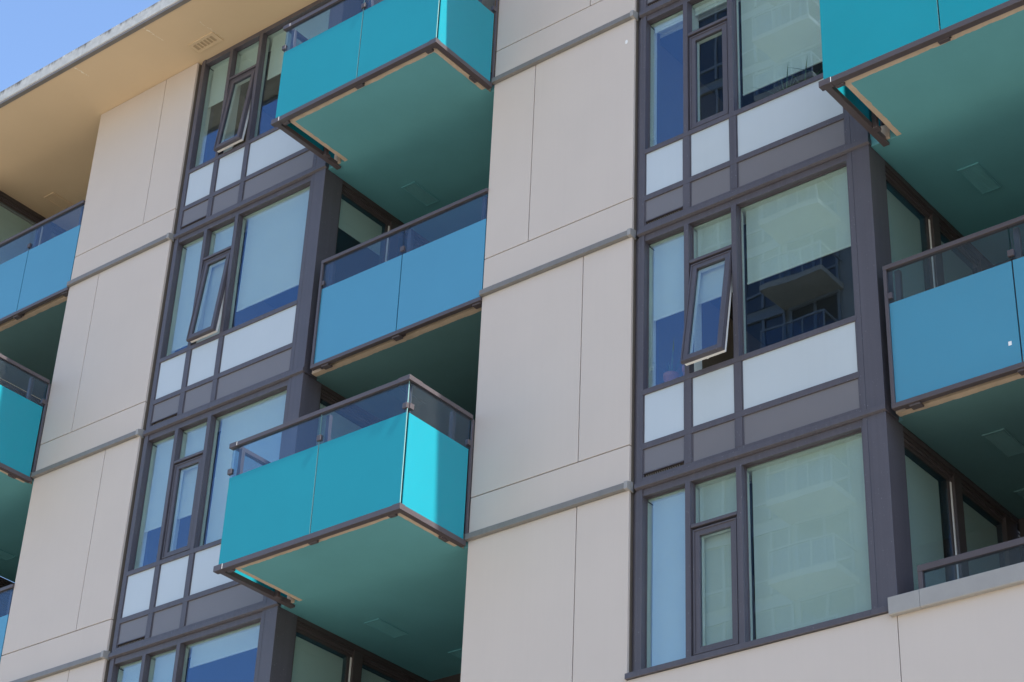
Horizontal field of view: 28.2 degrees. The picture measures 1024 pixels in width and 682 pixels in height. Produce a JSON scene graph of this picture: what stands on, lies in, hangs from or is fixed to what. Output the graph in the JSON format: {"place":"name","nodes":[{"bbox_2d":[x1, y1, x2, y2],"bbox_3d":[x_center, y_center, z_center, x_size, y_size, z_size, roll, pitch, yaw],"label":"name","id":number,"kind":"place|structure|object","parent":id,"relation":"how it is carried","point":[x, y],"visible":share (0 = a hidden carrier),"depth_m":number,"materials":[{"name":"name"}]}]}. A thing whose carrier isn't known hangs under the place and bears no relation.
{"place":"outdoors","nodes":[
{"label":"outdoors","id":0,"kind":"place"},
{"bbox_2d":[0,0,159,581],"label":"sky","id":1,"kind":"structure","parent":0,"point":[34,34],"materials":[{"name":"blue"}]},
{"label":"pavement","id":2,"kind":"structure","parent":0,"visible":0},
{"bbox_2d":[0,0,1023,681],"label":"apartment building","id":3,"kind":"structure","parent":2,"relation":"on","point":[480,346],"depth_m":22.20,"materials":[{"name":"concrete"}]},
{"bbox_2d":[0,577,14,594],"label":"sliding door","id":4,"kind":"structure","parent":3,"relation":"in","point":[4,582],"depth_m":29.41,"materials":[{"name":"grey metal"}]},
{"bbox_2d":[0,206,35,263],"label":"roller blind","id":5,"kind":"object","parent":3,"relation":"attached to","point":[11,224],"visible":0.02,"depth_m":31.75,"materials":[{"name":"fabric"}]},
{"bbox_2d":[0,378,47,415],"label":"sliding door","id":6,"kind":"structure","parent":3,"relation":"in","point":[4,383],"depth_m":30.72,"materials":[{"name":"grey metal"}]},
{"bbox_2d":[0,191,65,244],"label":"sliding door","id":7,"kind":"structure","parent":3,"relation":"in","point":[50,229],"depth_m":32.07,"materials":[{"name":"grey metal"}]},
{"bbox_2d":[122,664,140,681],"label":"roller blind","id":8,"kind":"object","parent":3,"relation":"attached to","point":[131,674],"visible":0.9,"depth_m":23.89,"materials":[{"name":"fabric"}]},
{"bbox_2d":[140,439,173,545],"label":"roller blind","id":9,"kind":"object","parent":3,"relation":"attached to","point":[158,487],"visible":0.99,"depth_m":25.19,"materials":[{"name":"fabric"}]},
{"bbox_2d":[152,653,175,681],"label":"roller blind","id":10,"kind":"object","parent":3,"relation":"attached to","point":[163,669],"visible":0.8,"depth_m":23.55,"materials":[{"name":"fabric"}]},
{"bbox_2d":[162,455,202,558],"bbox_3d":[-3.930,2.006,24.512,0.497,1.275,0.095,-21,-39,33],"label":"casement window","id":11,"kind":"structure","parent":3,"relation":"in","point":[168,551],"depth_m":24.57,"materials":[{"name":"metal"}]},
{"bbox_2d":[107,611,261,681],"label":"window frame","id":12,"kind":"structure","parent":3,"relation":"in","point":[182,646],"depth_m":23.33,"materials":[{"name":"metal"}]},
{"bbox_2d":[171,241,202,351],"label":"roller blind","id":13,"kind":"object","parent":3,"relation":"attached to","point":[188,288],"visible":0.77,"depth_m":26.66,"materials":[{"name":"fabric"}]},
{"bbox_2d":[177,426,206,519],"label":"roller blind","id":14,"kind":"object","parent":3,"relation":"attached to","point":[195,441],"visible":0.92,"depth_m":24.86,"materials":[{"name":"fabric"}]},
{"bbox_2d":[111,379,288,652],"bbox_3d":[-3.576,2.157,24.281,2.638,2.935,0.404,-21,-39,33],"label":"window frame","id":15,"kind":"structure","parent":3,"relation":"in","point":[181,591],"depth_m":24.17,"materials":[{"name":"metal"}]},
{"bbox_2d":[186,250,230,342],"bbox_3d":[-3.844,-0.573,26.047,0.497,1.273,0.208,-21,-39,33],"label":"casement window","id":16,"kind":"structure","parent":3,"relation":"in","point":[192,336],"depth_m":26.00,"materials":[{"name":"metal"}]},
{"bbox_2d":[199,62,228,154],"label":"roller blind","id":17,"kind":"object","parent":3,"relation":"attached to","point":[217,88],"visible":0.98,"depth_m":28.49,"materials":[{"name":"fabric"}]},
{"bbox_2d":[201,226,233,340],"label":"roller blind","id":18,"kind":"object","parent":3,"relation":"attached to","point":[223,239],"visible":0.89,"depth_m":26.39,"materials":[{"name":"fabric"}]},
{"bbox_2d":[189,627,259,667],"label":"roller blind","id":19,"kind":"object","parent":3,"relation":"attached to","point":[231,645],"visible":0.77,"depth_m":23.02,"materials":[{"name":"fabric"}]},
{"bbox_2d":[146,175,311,429],"bbox_3d":[-3.454,-0.395,25.853,2.638,2.935,0.404,-21,-39,33],"label":"window frame","id":20,"kind":"structure","parent":3,"relation":"in","point":[258,350],"depth_m":25.59,"materials":[{"name":"metal"}]},
{"bbox_2d":[213,68,254,152],"bbox_3d":[-3.726,-3.127,27.617,0.497,1.272,0.216,-21,-39,33],"label":"casement window","id":21,"kind":"structure","parent":3,"relation":"in","point":[220,145],"depth_m":27.56,"materials":[{"name":"metal"}]},
{"bbox_2d":[206,395,285,543],"bbox_3d":[-3.097,1.524,24.161,1.239,1.785,0.014,-21,-39,33],"label":"roller blind","id":22,"kind":"object","parent":3,"relation":"attached to","point":[253,421],"visible":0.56,"depth_m":24.39,"materials":[{"name":"fabric"}]},
{"bbox_2d":[239,46,257,72],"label":"roller blind","id":23,"kind":"object","parent":3,"relation":"attached to","point":[248,59],"visible":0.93,"depth_m":28.29,"materials":[{"name":"fabric"}]},
{"bbox_2d":[176,0,331,232],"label":"window frame","id":24,"kind":"structure","parent":3,"relation":"in","point":[266,160],"depth_m":27.29,"materials":[{"name":"metal"}]},
{"bbox_2d":[236,191,308,311],"bbox_3d":[-2.969,-1.171,25.821,1.239,1.450,0.014,-21,-39,33],"label":"roller blind","id":25,"kind":"object","parent":3,"relation":"attached to","point":[272,260],"visible":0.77,"depth_m":25.85,"materials":[{"name":"fabric"}]},
{"bbox_2d":[267,9,329,79],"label":"roller blind","id":26,"kind":"object","parent":3,"relation":"attached to","point":[313,27],"visible":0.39,"depth_m":27.73,"materials":[{"name":"fabric"}]},
{"bbox_2d":[291,636,342,681],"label":"roller blind","id":27,"kind":"object","parent":3,"relation":"attached to","point":[313,663],"visible":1,"depth_m":22.86,"materials":[{"name":"fabric"}]},
{"bbox_2d":[311,403,361,520],"bbox_3d":[-2.126,1.994,23.877,0.012,2.596,0.860,-21,-39,33],"label":"roller blind","id":28,"kind":"object","parent":3,"relation":"attached to","point":[341,426],"visible":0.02,"depth_m":24.45,"materials":[{"name":"fabric"}]},
{"bbox_2d":[315,384,380,445],"bbox_3d":[-1.665,2.222,24.320,0.118,2.829,2.266,-21,-39,33],"label":"sliding door","id":29,"kind":"structure","parent":3,"relation":"in","point":[328,397],"depth_m":24.61,"materials":[{"name":"blue glass"}]},
{"bbox_2d":[338,199,381,254],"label":"roller blind","id":30,"kind":"object","parent":3,"relation":"attached to","point":[357,225],"visible":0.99,"depth_m":26.02,"materials":[{"name":"fabric"}]},
{"bbox_2d":[291,616,428,681],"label":"sliding door","id":31,"kind":"structure","parent":3,"relation":"in","point":[355,657],"depth_m":23.24,"materials":[{"name":"grey metal"}]},
{"bbox_2d":[360,0,368,14],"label":"sliding door","id":32,"kind":"structure","parent":3,"relation":"in","point":[362,1],"depth_m":27.49,"materials":[{"name":"grey metal"}]},
{"bbox_2d":[361,668,389,681],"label":"roller blind","id":33,"kind":"object","parent":3,"relation":"attached to","point":[367,676],"visible":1,"depth_m":23.54,"materials":[{"name":"fabric"}]},
{"bbox_2d":[334,181,429,264],"bbox_3d":[-1.543,-0.330,25.892,0.118,2.829,2.266,-21,-39,33],"label":"sliding door","id":34,"kind":"structure","parent":3,"relation":"in","point":[389,246],"depth_m":26.26,"materials":[{"name":"grey metal"}]},
{"bbox_2d":[639,0,663,19],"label":"window frame","id":35,"kind":"structure","parent":3,"relation":"in","point":[643,4],"depth_m":23.05,"materials":[{"name":"metal"}]},
{"bbox_2d":[651,236,683,370],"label":"roller blind","id":36,"kind":"object","parent":3,"relation":"attached to","point":[668,278],"visible":0.86,"depth_m":21.07,"materials":[{"name":"fabric"}]},
{"bbox_2d":[652,14,682,140],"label":"roller blind","id":37,"kind":"object","parent":3,"relation":"attached to","point":[669,24],"visible":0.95,"depth_m":22.83,"materials":[{"name":"fabric"}]},
{"bbox_2d":[654,342,680,381],"bbox_3d":[1.589,0.293,20.526,0.217,0.507,0.469,24,-37,-30],"label":"potted plant","id":38,"kind":"object","parent":3,"relation":"on","point":[668,375],"visible":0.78,"depth_m":20.45,"materials":[{"name":"white plant"}]},
{"bbox_2d":[652,493,685,665],"bbox_3d":[1.520,2.253,19.255,0.466,1.795,0.014,-21,-39,33],"label":"roller blind","id":39,"kind":"object","parent":3,"relation":"attached to","point":[668,626],"visible":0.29,"depth_m":19.27,"materials":[{"name":"fabric"}]},
{"bbox_2d":[680,250,731,365],"bbox_3d":[1.953,-0.335,20.271,0.497,1.265,0.289,-21,-39,33],"label":"casement window","id":40,"kind":"structure","parent":3,"relation":"in","point":[688,357],"depth_m":20.23,"materials":[{"name":"metal"}]},
{"bbox_2d":[690,21,728,129],"bbox_3d":[2.137,-2.838,21.905,0.497,1.275,0.095,-21,-39,33],"label":"casement window","id":41,"kind":"structure","parent":3,"relation":"in","point":[720,29],"depth_m":21.95,"materials":[{"name":"metal"}]},
{"bbox_2d":[695,0,726,15],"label":"roller blind","id":42,"kind":"object","parent":3,"relation":"attached to","point":[708,6],"visible":1,"depth_m":22.56,"materials":[{"name":"fabric"}]},
{"bbox_2d":[697,218,731,304],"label":"roller blind","id":43,"kind":"object","parent":3,"relation":"attached to","point":[714,237],"visible":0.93,"depth_m":20.80,"materials":[{"name":"fabric"}]},
{"bbox_2d":[693,517,738,654],"bbox_3d":[1.894,2.266,18.760,0.497,1.275,0.095,-21,-39,33],"label":"casement window","id":44,"kind":"structure","parent":3,"relation":"in","point":[700,534],"depth_m":18.78,"materials":[{"name":"metal"}]},
{"bbox_2d":[700,477,736,645],"bbox_3d":[1.957,2.074,18.954,0.497,1.770,0.014,-21,-39,33],"label":"roller blind","id":45,"kind":"object","parent":3,"relation":"attached to","point":[717,499],"visible":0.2,"depth_m":18.98,"materials":[{"name":"fabric"}]},
{"bbox_2d":[636,0,846,237],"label":"window frame","id":46,"kind":"structure","parent":3,"relation":"in","point":[800,123],"depth_m":21.32,"materials":[{"name":"metal"}]},
{"bbox_2d":[634,154,861,483],"bbox_3d":[2.369,-0.135,20.101,2.638,2.935,0.404,-21,-39,33],"label":"window frame","id":47,"kind":"structure","parent":3,"relation":"in","point":[809,379],"depth_m":19.77,"materials":[{"name":"metal"}]},
{"bbox_2d":[632,420,872,671],"bbox_3d":[2.268,1.997,18.788,2.638,1.948,0.404,-21,-39,33],"label":"window frame","id":48,"kind":"structure","parent":3,"relation":"in","point":[742,469],"depth_m":19.08,"materials":[{"name":"metal"}]},
{"bbox_2d":[741,0,821,95],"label":"roller blind","id":49,"kind":"object","parent":3,"relation":"attached to","point":[779,36],"visible":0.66,"depth_m":21.59,"materials":[{"name":"fabric"}]},
{"bbox_2d":[757,67,818,93],"bbox_3d":[2.844,-2.634,21.300,0.714,0.399,0.286,-21,-39,33],"label":"potted plant","id":50,"kind":"object","parent":3,"relation":"on","point":[786,82],"visible":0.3,"depth_m":21.27,"materials":[{"name":"green plant"}]},
{"bbox_2d":[746,172,850,284],"bbox_3d":[2.858,-1.137,20.216,1.259,0.910,0.014,-21,-39,33],"label":"roller blind","id":51,"kind":"object","parent":3,"relation":"attached to","point":[799,227],"visible":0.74,"depth_m":20.22,"materials":[{"name":"fabric"}]},
{"bbox_2d":[777,55,822,90],"bbox_3d":[3.042,-2.686,21.173,0.848,0.371,0.396,-21,-39,33],"label":"potted plant","id":52,"kind":"object","parent":3,"relation":"on","point":[805,73],"visible":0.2,"depth_m":21.08,"materials":[{"name":"green plant"}]},
{"bbox_2d":[752,437,871,638],"bbox_3d":[2.718,1.791,18.412,1.259,1.795,0.014,-21,-39,33],"label":"roller blind","id":53,"kind":"object","parent":3,"relation":"attached to","point":[811,561],"visible":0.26,"depth_m":18.43,"materials":[{"name":"fabric"}]},
{"bbox_2d":[887,190,924,301],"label":"roller blind","id":54,"kind":"object","parent":3,"relation":"attached to","point":[905,232],"visible":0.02,"depth_m":20.16,"materials":[{"name":"fabric"}]},
{"bbox_2d":[885,10,963,236],"bbox_3d":[4.402,-2.622,21.713,0.118,2.829,2.266,-21,-39,33],"label":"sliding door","id":55,"kind":"structure","parent":3,"relation":"in","point":[938,10],"depth_m":21.02,"materials":[{"name":"grey metal"}]},
{"bbox_2d":[905,455,945,589],"bbox_3d":[3.678,2.241,18.106,0.012,2.596,0.800,-21,-39,33],"label":"roller blind","id":56,"kind":"object","parent":3,"relation":"attached to","point":[925,517],"visible":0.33,"depth_m":18.55,"materials":[{"name":"fabric"}]},
{"bbox_2d":[885,162,992,290],"bbox_3d":[4.280,-0.070,20.140,0.118,2.829,2.266,-21,-39,33],"label":"sliding door","id":57,"kind":"structure","parent":3,"relation":"in","point":[934,228],"depth_m":20.56,"materials":[{"name":"grey metal"}]},
{"bbox_2d":[941,241,972,283],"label":"roller blind","id":58,"kind":"object","parent":3,"relation":"attached to","point":[955,267],"visible":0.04,"depth_m":20.99,"materials":[{"name":"fabric"}]},
{"bbox_2d":[903,427,1020,581],"bbox_3d":[4.159,2.482,18.568,0.118,2.829,2.266,-21,-39,33],"label":"sliding door","id":59,"kind":"structure","parent":3,"relation":"in","point":[956,488],"depth_m":19.02,"materials":[{"name":"grey metal"}]},
{"bbox_2d":[963,501,999,575],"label":"roller blind","id":60,"kind":"object","parent":3,"relation":"attached to","point":[981,531],"visible":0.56,"depth_m":19.40,"materials":[{"name":"fabric"}]}
]}

